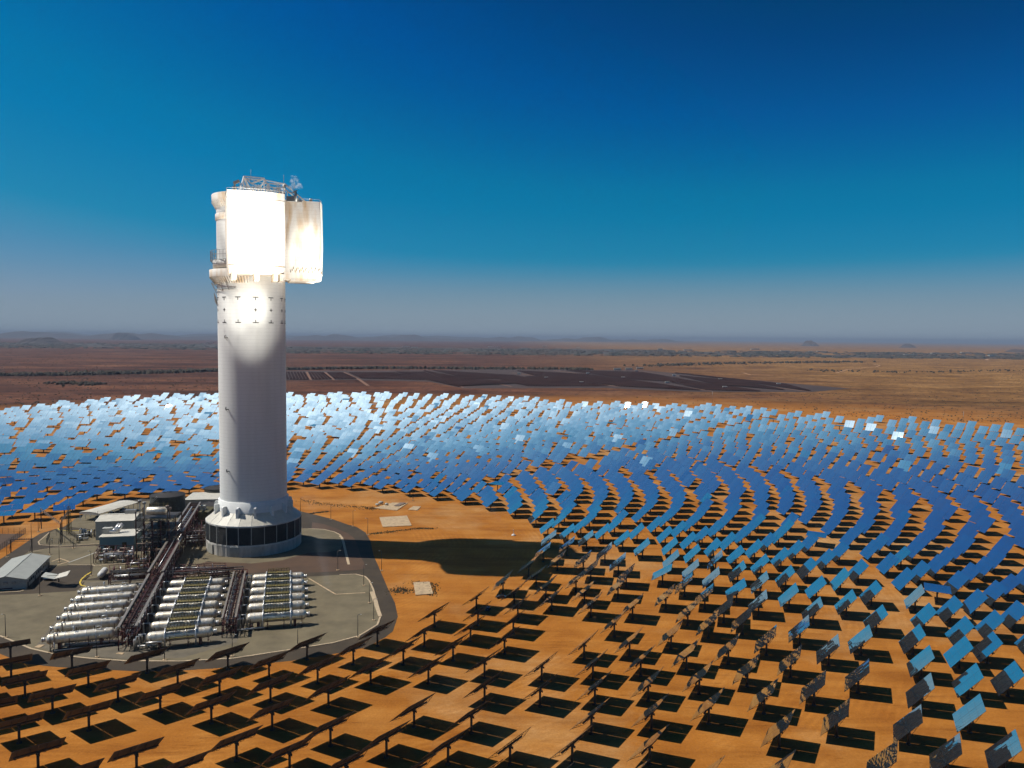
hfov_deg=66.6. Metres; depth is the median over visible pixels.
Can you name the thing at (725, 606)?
heliostat
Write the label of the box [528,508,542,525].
heliostat
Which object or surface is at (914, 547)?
heliostat
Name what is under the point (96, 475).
heliostat field
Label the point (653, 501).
heliostat
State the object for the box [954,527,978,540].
heliostat
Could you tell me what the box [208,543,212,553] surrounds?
roller door
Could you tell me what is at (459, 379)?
photovoltaic rows
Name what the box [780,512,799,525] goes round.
heliostat
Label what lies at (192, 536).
pipe rack
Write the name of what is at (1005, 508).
heliostat
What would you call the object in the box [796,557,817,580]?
heliostat
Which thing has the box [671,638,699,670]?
heliostat
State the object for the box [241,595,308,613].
steam accumulator
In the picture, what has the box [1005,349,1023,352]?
hill
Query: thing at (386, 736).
heliostat
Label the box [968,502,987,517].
heliostat
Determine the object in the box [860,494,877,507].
heliostat
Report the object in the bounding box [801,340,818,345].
hill
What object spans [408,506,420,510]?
concrete slab
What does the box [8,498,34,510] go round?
heliostat
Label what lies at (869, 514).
heliostat
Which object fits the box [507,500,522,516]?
heliostat
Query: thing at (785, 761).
heliostat
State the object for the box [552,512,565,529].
heliostat
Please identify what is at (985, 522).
heliostat
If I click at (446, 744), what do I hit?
heliostat
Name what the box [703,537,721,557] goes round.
heliostat
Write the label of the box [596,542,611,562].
heliostat
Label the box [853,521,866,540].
heliostat
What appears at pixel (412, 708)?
heliostat
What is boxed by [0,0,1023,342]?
sky
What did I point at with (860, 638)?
heliostat
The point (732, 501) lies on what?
heliostat
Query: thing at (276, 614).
steam accumulator
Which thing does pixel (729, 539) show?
heliostat
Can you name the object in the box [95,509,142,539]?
turbine hall
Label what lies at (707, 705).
heliostat
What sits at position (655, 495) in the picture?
heliostat
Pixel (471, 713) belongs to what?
heliostat
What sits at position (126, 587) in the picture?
steam accumulator
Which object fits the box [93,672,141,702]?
heliostat
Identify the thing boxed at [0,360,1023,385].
river bush belt
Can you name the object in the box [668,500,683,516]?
heliostat
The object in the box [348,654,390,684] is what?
heliostat
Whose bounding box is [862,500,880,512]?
heliostat
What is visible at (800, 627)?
heliostat
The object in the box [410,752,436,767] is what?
heliostat
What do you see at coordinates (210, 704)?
heliostat
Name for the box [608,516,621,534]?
heliostat
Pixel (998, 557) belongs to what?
heliostat
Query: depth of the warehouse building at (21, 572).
371.99 m
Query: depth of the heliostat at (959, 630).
302.46 m
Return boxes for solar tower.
[205,175,322,556]
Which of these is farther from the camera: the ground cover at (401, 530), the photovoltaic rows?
the photovoltaic rows
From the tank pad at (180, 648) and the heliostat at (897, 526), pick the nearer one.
the tank pad at (180, 648)
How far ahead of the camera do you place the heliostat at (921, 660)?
273.06 m
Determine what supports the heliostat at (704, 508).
on the ground at (460, 554)
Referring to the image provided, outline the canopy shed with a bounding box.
[79,500,138,519]
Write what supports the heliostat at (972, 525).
on the ground at (460, 554)
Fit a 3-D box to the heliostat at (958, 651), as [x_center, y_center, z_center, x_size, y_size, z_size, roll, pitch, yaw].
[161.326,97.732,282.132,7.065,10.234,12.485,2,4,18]
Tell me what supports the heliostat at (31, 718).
on the ground at (460, 554)
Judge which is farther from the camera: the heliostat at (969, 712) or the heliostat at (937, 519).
the heliostat at (937, 519)
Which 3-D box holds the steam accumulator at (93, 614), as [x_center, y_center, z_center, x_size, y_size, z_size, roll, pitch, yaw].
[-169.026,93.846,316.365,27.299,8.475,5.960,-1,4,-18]
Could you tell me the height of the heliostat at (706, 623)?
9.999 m
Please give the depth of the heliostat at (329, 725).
224.17 m
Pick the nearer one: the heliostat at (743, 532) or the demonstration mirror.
the demonstration mirror
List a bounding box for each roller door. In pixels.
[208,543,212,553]
[230,547,238,556]
[251,546,260,556]
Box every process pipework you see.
[141,541,169,561]
[183,519,205,545]
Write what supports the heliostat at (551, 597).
on the ground at (460, 554)
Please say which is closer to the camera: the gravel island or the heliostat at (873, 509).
the gravel island
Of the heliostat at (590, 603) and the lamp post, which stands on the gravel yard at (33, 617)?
the lamp post
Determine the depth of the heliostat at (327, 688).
247.68 m
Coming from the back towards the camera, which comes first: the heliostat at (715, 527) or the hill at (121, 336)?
the hill at (121, 336)
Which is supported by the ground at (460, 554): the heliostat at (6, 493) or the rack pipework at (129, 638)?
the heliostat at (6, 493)
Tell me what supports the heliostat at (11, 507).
on the ground at (460, 554)
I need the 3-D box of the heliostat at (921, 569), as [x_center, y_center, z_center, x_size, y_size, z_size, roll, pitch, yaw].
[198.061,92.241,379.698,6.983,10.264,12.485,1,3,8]
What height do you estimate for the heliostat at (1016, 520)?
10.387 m
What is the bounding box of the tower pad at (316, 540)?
[195,524,342,562]
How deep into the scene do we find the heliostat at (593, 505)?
522.93 m
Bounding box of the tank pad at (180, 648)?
[37,571,252,658]
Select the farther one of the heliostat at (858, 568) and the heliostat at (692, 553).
the heliostat at (692, 553)
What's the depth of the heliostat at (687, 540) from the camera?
433.82 m
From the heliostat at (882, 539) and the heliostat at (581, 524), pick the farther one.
the heliostat at (581, 524)
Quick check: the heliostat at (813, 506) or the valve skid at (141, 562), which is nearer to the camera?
the valve skid at (141, 562)
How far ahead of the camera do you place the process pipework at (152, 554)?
408.81 m
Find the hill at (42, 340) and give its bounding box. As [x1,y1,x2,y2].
[16,337,64,343]
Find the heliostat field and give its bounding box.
[0,391,1023,767]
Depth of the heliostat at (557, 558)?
395.43 m
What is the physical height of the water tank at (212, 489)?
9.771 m
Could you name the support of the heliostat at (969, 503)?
on the ground at (460, 554)
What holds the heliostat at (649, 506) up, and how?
on the ground at (460, 554)
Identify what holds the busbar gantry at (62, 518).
on the gravel island
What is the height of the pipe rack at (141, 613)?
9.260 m
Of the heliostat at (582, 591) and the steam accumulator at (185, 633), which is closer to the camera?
the steam accumulator at (185, 633)
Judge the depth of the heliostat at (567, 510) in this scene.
496.99 m
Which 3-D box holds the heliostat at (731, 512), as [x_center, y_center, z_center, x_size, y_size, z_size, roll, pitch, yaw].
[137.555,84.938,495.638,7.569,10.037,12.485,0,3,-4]
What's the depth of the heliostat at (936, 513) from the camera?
498.54 m
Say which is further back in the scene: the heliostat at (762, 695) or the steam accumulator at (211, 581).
the steam accumulator at (211, 581)
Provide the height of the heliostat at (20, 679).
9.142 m
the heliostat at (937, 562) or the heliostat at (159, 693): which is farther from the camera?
the heliostat at (937, 562)
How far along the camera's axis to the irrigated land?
7511.42 m
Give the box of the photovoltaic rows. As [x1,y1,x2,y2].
[286,370,810,390]
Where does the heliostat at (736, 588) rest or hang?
on the ground at (460, 554)
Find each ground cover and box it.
[301,499,375,510]
[370,527,437,534]
[377,587,419,594]
[403,580,440,596]
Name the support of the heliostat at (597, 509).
on the ground at (460, 554)
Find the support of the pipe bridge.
on the tank pad at (180, 648)
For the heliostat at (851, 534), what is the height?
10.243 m
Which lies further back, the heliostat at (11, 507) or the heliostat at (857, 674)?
the heliostat at (11, 507)
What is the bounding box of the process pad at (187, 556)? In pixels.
[81,508,205,583]
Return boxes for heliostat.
[0,489,10,496]
[0,504,23,516]
[0,510,16,523]
[0,639,30,657]
[0,654,31,677]
[0,695,17,705]
[0,711,44,744]
[1,670,47,698]
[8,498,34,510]
[8,737,65,767]
[20,507,48,519]
[23,492,47,501]
[27,683,76,713]
[30,501,56,513]
[42,495,66,504]
[50,645,92,668]
[53,503,74,516]
[58,499,84,510]
[62,699,113,731]
[65,660,110,687]
[70,493,95,504]
[73,758,104,767]
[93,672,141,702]
[107,737,163,767]
[124,647,167,673]
[134,682,183,713]
[153,658,199,683]
[162,750,210,767]
[185,691,235,724]
[194,666,241,696]
[205,642,248,670]
[209,725,262,762]
[245,671,293,703]
[246,650,290,679]
[246,696,296,730]
[261,734,316,767]
[289,632,327,660]
[294,654,337,684]
[303,675,349,707]
[304,710,354,746]
[329,745,371,767]
[335,636,372,664]
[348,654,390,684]
[358,619,395,646]
[360,720,410,758]
[388,636,420,665]
[390,692,435,727]
[405,619,440,646]
[407,653,446,684]
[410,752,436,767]
[417,601,450,627]
[421,727,470,765]
[434,632,469,661]
[447,697,492,734]
[452,615,484,641]
[463,586,488,609]
[463,600,491,625]
[464,671,501,703]
[465,648,500,678]
[482,494,498,509]
[486,625,520,654]
[489,725,532,765]
[492,570,512,593]
[500,581,525,604]
[500,608,526,633]
[503,594,529,618]
[507,496,522,511]
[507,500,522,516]
[518,554,538,576]
[518,673,557,706]
[522,650,558,681]
[526,565,545,586]
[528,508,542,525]
[532,493,547,505]
[532,503,547,519]
[534,498,549,513]
[534,542,550,561]
[534,575,556,598]
[539,518,554,535]
[539,587,562,610]
[541,530,555,548]
[547,550,565,570]
[548,725,592,764]
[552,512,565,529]
[556,507,571,523]
[558,536,574,555]
[559,495,575,507]
[559,523,574,540]
[560,501,576,516]
[565,569,585,591]
[567,629,598,659]
[570,697,610,734]
[571,579,595,604]
[573,517,587,535]
[574,549,591,570]
[574,671,610,705]
[576,649,607,680]
[577,592,601,617]
[578,530,593,548]
[580,559,598,580]
[584,511,596,528]
[586,505,601,521]
[587,499,602,511]
[592,492,607,506]
[594,523,610,541]
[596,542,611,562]
[600,609,626,636]
[606,574,627,598]
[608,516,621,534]
[609,552,625,573]
[612,509,628,526]
[613,499,628,513]
[614,530,629,549]
[614,627,642,656]
[616,563,634,586]
[617,494,632,510]
[622,594,642,619]
[623,644,655,676]
[626,724,668,765]
[629,523,644,541]
[630,667,662,701]
[631,507,647,523]
[631,693,668,730]
[634,538,649,558]
[643,497,658,513]
[644,492,659,503]
[644,502,653,518]
[646,516,663,533]
[651,564,671,584]
[654,583,675,608]
[656,525,672,544]
[657,620,682,649]
[659,510,672,527]
[661,537,677,555]
[662,549,679,570]
[667,505,679,522]
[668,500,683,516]
[670,495,685,506]
[671,520,686,539]
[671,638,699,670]
[675,572,692,596]
[675,598,697,625]
[679,532,696,551]
[682,559,698,581]
[682,660,713,694]
[683,515,697,532]
[683,544,700,562]
[689,687,724,724]
[693,503,709,520]
[693,509,704,526]
[694,526,710,544]
[695,583,713,608]
[696,609,718,638]
[697,498,713,514]
[698,493,711,505]
[702,566,719,587]
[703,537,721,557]
[707,550,722,569]
[707,755,724,767]
[708,520,723,538]
[714,596,732,622]
[714,633,739,664]
[719,508,737,525]
[719,514,731,531]
[720,532,736,551]
[724,496,741,509]
[724,502,741,518]
[725,578,746,602]
[726,545,744,566]
[728,560,746,581]
[730,606,751,634]
[732,653,759,687]
[734,526,749,545]
[744,539,763,559]
[746,519,757,537]
[747,678,778,714]
[748,589,767,615]
[750,553,769,575]
[750,571,768,594]
[752,501,769,513]
[752,507,769,524]
[753,513,765,531]
[754,624,776,655]
[760,709,794,749]
[761,532,776,552]
[769,749,795,767]
[770,547,789,568]
[773,525,786,544]
[775,565,794,588]
[776,499,793,515]
[777,494,794,506]
[777,644,801,677]
[778,582,798,608]
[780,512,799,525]
[782,519,794,537]
[788,540,804,560]
[788,615,809,644]
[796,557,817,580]
[798,507,816,524]
[799,670,825,706]
[801,502,819,513]
[801,597,822,624]
[802,533,818,553]
[804,498,823,509]
[804,575,826,600]
[806,531,827,544]
[816,549,835,570]
[816,634,839,665]
[820,517,840,535]
[820,698,849,737]
[825,511,844,529]
[829,567,849,591]
[831,501,850,513]
[832,496,851,507]
[832,506,848,523]
[832,541,849,562]
[834,589,856,616]
[839,527,860,547]
[844,658,869,693]
[848,558,868,582]
[848,625,872,655]
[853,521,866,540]
[856,510,876,522]
[859,539,881,560]
[859,580,882,605]
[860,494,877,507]
[861,516,875,534]
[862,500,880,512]
[863,604,887,633]
[866,740,897,767]
[867,505,880,517]
[875,533,889,553]
[876,552,898,575]
[883,521,904,540]
[885,527,900,547]
[889,499,909,511]
[890,504,910,517]
[891,567,915,591]
[892,510,911,522]
[893,704,922,745]
[894,546,910,567]
[895,515,908,525]
[899,624,925,654]
[904,584,924,610]
[905,673,934,709]
[906,540,923,561]
[906,645,934,678]
[910,603,936,631]
[912,560,931,583]
[914,533,931,553]
[922,527,937,546]
[923,515,945,528]
[924,509,945,522]
[924,582,951,602]
[927,554,947,577]
[928,521,945,540]
[929,733,961,767]
[931,497,951,510]
[936,595,963,623]
[939,547,956,568]
[941,503,958,520]
[943,636,973,668]
[944,570,969,595]
[945,616,974,644]
[949,541,967,561]
[951,663,983,698]
[952,694,985,733]
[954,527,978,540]
[957,521,979,534]
[958,534,974,554]
[959,495,979,511]
[961,562,981,586]
[961,588,987,615]
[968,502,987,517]
[969,508,990,522]
[971,631,1002,663]
[975,609,1004,637]
[976,515,995,533]
[976,556,996,579]
[983,580,1007,606]
[984,729,1021,767]
[986,541,1011,562]
[987,549,1006,571]
[990,661,1023,696]
[991,495,1012,509]
[995,535,1017,546]
[997,501,1018,514]
[1000,573,1022,597]
[1001,506,1023,522]
[1001,600,1023,628]
[1008,514,1023,528]
[1008,520,1023,536]
[1014,528,1023,548]
[1015,635,1023,653]
[1016,568,1023,590]
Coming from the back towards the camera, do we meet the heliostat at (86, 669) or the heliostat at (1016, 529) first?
the heliostat at (1016, 529)
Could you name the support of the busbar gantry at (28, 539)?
on the ring road at (370, 571)
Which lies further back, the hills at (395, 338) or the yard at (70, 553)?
the hills at (395, 338)
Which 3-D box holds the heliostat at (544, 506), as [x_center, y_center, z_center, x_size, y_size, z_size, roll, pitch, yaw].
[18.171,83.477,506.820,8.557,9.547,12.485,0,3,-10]
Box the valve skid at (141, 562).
[125,558,150,568]
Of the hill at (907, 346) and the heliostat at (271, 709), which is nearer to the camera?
the heliostat at (271, 709)
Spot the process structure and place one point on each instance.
(161, 527)
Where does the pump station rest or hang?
on the process pad at (187, 556)
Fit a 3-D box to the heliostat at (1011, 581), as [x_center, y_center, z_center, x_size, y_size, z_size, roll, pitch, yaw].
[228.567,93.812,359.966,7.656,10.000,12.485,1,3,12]
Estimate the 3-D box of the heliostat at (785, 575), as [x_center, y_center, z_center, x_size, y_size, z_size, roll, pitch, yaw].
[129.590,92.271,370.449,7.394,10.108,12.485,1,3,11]
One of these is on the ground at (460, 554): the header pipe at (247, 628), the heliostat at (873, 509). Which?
the heliostat at (873, 509)
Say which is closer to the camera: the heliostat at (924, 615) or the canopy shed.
the heliostat at (924, 615)
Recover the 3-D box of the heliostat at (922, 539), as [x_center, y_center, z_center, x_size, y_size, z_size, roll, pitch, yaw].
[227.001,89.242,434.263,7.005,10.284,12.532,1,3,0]
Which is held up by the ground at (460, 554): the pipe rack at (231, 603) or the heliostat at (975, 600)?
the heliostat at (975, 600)
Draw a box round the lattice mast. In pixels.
[66,498,71,535]
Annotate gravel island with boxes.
[39,529,99,545]
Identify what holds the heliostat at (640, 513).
on the ground at (460, 554)
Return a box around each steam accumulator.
[41,625,123,650]
[50,615,122,633]
[57,606,131,621]
[64,597,132,614]
[70,589,140,603]
[77,582,141,594]
[138,621,216,648]
[143,612,218,632]
[147,603,220,622]
[151,595,221,614]
[155,587,223,605]
[160,580,225,597]
[163,573,227,590]
[239,604,309,630]
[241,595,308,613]
[242,587,307,605]
[244,580,307,597]
[245,574,306,590]
[246,567,306,583]
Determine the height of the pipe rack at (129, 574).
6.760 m
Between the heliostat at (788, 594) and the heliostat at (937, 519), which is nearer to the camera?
the heliostat at (788, 594)
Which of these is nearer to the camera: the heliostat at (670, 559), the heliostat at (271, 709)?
the heliostat at (271, 709)
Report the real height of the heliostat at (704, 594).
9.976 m
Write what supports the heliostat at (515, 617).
on the ground at (460, 554)
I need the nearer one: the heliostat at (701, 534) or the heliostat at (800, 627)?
the heliostat at (800, 627)
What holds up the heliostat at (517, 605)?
on the ground at (460, 554)
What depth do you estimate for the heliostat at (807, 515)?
497.81 m
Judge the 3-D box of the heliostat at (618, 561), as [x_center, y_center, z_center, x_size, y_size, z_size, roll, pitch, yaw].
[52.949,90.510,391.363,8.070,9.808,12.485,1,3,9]
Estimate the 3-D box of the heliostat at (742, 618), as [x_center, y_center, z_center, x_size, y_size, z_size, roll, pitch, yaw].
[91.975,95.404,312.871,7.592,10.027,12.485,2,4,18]
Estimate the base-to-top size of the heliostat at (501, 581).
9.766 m
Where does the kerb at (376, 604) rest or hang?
on the gravel yard at (33, 617)
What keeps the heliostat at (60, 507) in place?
on the ground at (460, 554)
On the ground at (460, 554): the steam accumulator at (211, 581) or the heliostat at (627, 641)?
the heliostat at (627, 641)
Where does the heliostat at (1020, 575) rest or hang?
on the ground at (460, 554)
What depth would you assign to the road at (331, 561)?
405.34 m
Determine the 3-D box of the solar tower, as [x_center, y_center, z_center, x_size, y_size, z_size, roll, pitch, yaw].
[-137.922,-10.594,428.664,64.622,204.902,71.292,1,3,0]
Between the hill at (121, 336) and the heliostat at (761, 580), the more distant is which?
the hill at (121, 336)
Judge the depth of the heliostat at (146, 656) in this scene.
271.44 m
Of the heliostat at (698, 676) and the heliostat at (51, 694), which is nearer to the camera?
the heliostat at (51, 694)
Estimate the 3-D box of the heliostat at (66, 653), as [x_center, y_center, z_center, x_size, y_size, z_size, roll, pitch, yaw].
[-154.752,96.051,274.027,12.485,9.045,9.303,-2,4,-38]
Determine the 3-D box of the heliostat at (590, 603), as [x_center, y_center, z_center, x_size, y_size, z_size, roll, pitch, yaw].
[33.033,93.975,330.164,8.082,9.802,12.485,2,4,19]
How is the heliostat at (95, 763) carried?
on the ground at (460, 554)
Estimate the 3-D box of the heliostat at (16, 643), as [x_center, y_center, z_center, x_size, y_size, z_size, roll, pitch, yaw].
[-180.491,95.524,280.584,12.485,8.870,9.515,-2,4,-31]
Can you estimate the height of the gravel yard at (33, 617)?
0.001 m
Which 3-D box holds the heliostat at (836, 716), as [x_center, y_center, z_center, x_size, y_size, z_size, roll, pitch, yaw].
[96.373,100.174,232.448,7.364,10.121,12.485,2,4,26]
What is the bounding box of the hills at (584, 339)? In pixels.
[456,336,696,342]
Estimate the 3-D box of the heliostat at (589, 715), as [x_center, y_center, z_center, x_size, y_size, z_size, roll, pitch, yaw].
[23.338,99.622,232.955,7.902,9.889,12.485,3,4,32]
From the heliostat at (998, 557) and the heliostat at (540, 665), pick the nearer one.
the heliostat at (540, 665)
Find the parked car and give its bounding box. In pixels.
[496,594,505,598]
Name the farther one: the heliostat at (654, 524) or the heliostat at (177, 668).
the heliostat at (654, 524)
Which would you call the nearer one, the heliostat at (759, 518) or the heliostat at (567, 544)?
the heliostat at (567, 544)
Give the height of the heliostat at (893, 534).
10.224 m
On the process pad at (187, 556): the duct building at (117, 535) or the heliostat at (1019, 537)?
the duct building at (117, 535)
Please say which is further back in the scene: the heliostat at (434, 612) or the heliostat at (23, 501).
the heliostat at (23, 501)
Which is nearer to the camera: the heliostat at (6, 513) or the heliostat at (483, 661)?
the heliostat at (483, 661)
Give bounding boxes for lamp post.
[94,635,100,657]
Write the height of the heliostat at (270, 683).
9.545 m
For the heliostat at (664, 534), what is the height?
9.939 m
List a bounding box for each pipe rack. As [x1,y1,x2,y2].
[108,568,149,585]
[117,573,163,650]
[147,536,182,586]
[168,566,243,585]
[170,502,200,549]
[185,528,205,546]
[221,571,245,637]
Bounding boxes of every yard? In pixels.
[0,534,23,549]
[0,574,378,659]
[24,546,98,567]
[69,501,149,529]
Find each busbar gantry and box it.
[8,538,32,552]
[39,508,61,544]
[61,512,68,541]
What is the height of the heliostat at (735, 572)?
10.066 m
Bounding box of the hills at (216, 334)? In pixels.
[47,332,482,339]
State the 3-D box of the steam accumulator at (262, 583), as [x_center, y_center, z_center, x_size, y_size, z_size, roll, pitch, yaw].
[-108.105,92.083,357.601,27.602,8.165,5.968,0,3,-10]
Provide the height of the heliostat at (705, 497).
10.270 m
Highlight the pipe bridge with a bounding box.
[168,563,225,577]
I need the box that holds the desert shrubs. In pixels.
[0,348,1022,421]
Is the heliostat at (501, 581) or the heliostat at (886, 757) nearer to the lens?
the heliostat at (886, 757)
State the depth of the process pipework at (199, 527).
448.73 m
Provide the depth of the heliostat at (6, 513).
484.37 m
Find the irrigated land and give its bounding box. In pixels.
[0,342,1017,358]
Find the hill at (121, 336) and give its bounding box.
[105,332,142,339]
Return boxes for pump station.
[93,545,134,563]
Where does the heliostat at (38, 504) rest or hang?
on the ground at (460, 554)
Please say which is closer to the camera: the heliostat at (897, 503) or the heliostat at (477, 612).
the heliostat at (477, 612)
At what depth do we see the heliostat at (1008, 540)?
430.92 m
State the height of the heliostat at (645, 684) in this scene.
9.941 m
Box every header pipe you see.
[61,635,119,646]
[237,618,263,630]
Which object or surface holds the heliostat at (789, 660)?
on the ground at (460, 554)
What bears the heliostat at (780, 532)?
on the ground at (460, 554)
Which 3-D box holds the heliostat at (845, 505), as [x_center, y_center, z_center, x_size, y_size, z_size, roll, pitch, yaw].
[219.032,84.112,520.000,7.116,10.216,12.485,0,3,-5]
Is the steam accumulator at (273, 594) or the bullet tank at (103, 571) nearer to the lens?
the steam accumulator at (273, 594)
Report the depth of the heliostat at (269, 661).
267.77 m
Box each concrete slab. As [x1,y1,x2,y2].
[375,502,407,510]
[379,516,411,526]
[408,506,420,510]
[413,582,432,595]
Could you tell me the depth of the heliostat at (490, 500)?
535.31 m
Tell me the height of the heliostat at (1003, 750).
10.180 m
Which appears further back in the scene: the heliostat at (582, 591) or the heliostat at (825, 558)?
the heliostat at (825, 558)
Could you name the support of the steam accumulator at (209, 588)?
on the tank pad at (180, 648)
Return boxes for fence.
[0,528,25,548]
[46,528,76,543]
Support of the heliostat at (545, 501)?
on the ground at (460, 554)
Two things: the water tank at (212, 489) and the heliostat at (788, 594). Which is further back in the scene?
the water tank at (212, 489)
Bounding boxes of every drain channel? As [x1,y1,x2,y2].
[308,578,364,594]
[339,536,349,563]
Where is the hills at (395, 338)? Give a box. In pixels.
[286,334,484,340]
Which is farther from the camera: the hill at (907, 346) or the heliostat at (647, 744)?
the hill at (907, 346)
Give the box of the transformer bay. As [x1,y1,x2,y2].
[77,527,94,540]
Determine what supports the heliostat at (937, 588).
on the ground at (460, 554)
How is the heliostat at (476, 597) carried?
on the ground at (460, 554)
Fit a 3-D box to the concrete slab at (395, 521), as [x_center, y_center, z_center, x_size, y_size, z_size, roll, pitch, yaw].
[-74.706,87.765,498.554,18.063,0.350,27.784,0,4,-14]
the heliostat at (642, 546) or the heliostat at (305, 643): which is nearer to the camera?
the heliostat at (305, 643)
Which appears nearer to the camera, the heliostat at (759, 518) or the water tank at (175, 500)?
the heliostat at (759, 518)
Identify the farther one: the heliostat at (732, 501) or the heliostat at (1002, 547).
the heliostat at (732, 501)
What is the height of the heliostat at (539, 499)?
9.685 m
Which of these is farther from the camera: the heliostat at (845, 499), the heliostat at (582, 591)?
the heliostat at (845, 499)
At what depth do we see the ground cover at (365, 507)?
543.16 m
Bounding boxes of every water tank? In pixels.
[150,491,185,515]
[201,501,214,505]
[204,485,219,492]
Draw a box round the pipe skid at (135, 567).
[109,562,148,579]
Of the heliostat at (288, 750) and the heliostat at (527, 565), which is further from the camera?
the heliostat at (527, 565)
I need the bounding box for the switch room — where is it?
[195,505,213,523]
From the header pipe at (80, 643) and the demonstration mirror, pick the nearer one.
the header pipe at (80, 643)
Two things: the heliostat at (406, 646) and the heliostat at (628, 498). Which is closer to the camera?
the heliostat at (406, 646)
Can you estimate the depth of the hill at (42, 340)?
9371.21 m
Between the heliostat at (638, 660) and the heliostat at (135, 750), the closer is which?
the heliostat at (135, 750)
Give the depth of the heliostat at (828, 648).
283.01 m
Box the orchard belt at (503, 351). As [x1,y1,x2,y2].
[0,342,1023,359]
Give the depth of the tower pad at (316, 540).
431.47 m
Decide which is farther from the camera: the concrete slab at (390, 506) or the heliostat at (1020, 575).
the concrete slab at (390, 506)
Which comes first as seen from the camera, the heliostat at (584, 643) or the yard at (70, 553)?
the heliostat at (584, 643)
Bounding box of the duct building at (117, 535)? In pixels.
[98,523,141,551]
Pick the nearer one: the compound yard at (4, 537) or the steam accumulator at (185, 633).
the steam accumulator at (185, 633)
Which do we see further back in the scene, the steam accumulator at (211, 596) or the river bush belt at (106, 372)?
the river bush belt at (106, 372)
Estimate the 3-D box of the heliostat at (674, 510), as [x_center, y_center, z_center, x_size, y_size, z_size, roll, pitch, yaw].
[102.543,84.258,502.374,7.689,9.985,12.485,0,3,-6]
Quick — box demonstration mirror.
[41,571,69,581]
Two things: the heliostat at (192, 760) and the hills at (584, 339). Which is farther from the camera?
the hills at (584, 339)
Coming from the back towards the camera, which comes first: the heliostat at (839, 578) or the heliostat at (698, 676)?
the heliostat at (839, 578)
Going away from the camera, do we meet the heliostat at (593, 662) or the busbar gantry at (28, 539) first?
the heliostat at (593, 662)
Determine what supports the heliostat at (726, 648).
on the ground at (460, 554)
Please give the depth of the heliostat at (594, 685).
251.13 m
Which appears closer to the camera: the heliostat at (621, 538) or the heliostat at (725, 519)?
the heliostat at (621, 538)
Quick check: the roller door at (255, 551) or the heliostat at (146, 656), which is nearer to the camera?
the heliostat at (146, 656)
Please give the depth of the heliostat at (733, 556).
406.02 m
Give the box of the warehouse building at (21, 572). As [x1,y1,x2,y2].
[0,553,50,590]
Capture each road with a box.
[0,498,397,670]
[180,522,364,573]
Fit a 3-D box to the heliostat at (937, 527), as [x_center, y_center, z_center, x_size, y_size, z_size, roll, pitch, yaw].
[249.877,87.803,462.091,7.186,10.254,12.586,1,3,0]
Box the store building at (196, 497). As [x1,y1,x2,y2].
[185,492,219,506]
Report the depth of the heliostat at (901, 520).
476.49 m
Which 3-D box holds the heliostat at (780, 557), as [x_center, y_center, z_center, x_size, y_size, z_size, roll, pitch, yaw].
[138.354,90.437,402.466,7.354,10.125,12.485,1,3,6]
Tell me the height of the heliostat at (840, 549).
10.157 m
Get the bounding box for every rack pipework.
[122,572,160,645]
[223,569,247,632]
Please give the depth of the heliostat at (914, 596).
342.24 m
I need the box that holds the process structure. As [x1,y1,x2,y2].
[135,500,181,559]
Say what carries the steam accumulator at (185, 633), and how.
on the tank pad at (180, 648)
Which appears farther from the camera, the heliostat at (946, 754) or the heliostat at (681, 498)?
the heliostat at (681, 498)
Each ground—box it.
[0,338,1023,767]
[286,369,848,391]
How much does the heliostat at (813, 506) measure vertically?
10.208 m
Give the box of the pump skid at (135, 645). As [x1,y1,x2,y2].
[133,635,163,649]
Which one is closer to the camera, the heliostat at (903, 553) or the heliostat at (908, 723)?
the heliostat at (908, 723)
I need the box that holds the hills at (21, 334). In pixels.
[0,331,217,339]
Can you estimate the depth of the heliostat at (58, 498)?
529.72 m
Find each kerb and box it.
[0,574,380,661]
[370,591,381,616]
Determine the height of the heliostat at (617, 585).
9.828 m
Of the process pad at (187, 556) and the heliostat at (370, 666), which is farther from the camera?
the process pad at (187, 556)
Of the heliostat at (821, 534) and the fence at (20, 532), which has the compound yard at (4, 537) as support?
the fence at (20, 532)
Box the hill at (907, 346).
[898,344,915,347]
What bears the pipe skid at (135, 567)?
on the tank pad at (180, 648)
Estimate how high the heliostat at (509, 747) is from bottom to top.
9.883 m
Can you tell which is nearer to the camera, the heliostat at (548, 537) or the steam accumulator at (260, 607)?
the steam accumulator at (260, 607)
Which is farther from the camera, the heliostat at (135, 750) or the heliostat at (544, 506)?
the heliostat at (544, 506)
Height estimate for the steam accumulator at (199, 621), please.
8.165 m
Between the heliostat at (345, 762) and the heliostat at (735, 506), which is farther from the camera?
the heliostat at (735, 506)
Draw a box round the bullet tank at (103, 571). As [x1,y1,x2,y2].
[97,567,107,578]
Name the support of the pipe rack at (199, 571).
on the gravel yard at (33, 617)
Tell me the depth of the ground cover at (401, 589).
362.78 m
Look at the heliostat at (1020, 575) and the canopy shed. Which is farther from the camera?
the canopy shed
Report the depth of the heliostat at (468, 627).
302.61 m
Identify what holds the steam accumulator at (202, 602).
on the tank pad at (180, 648)
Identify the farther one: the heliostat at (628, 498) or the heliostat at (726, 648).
the heliostat at (628, 498)
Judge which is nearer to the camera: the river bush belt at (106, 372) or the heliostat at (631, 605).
the heliostat at (631, 605)

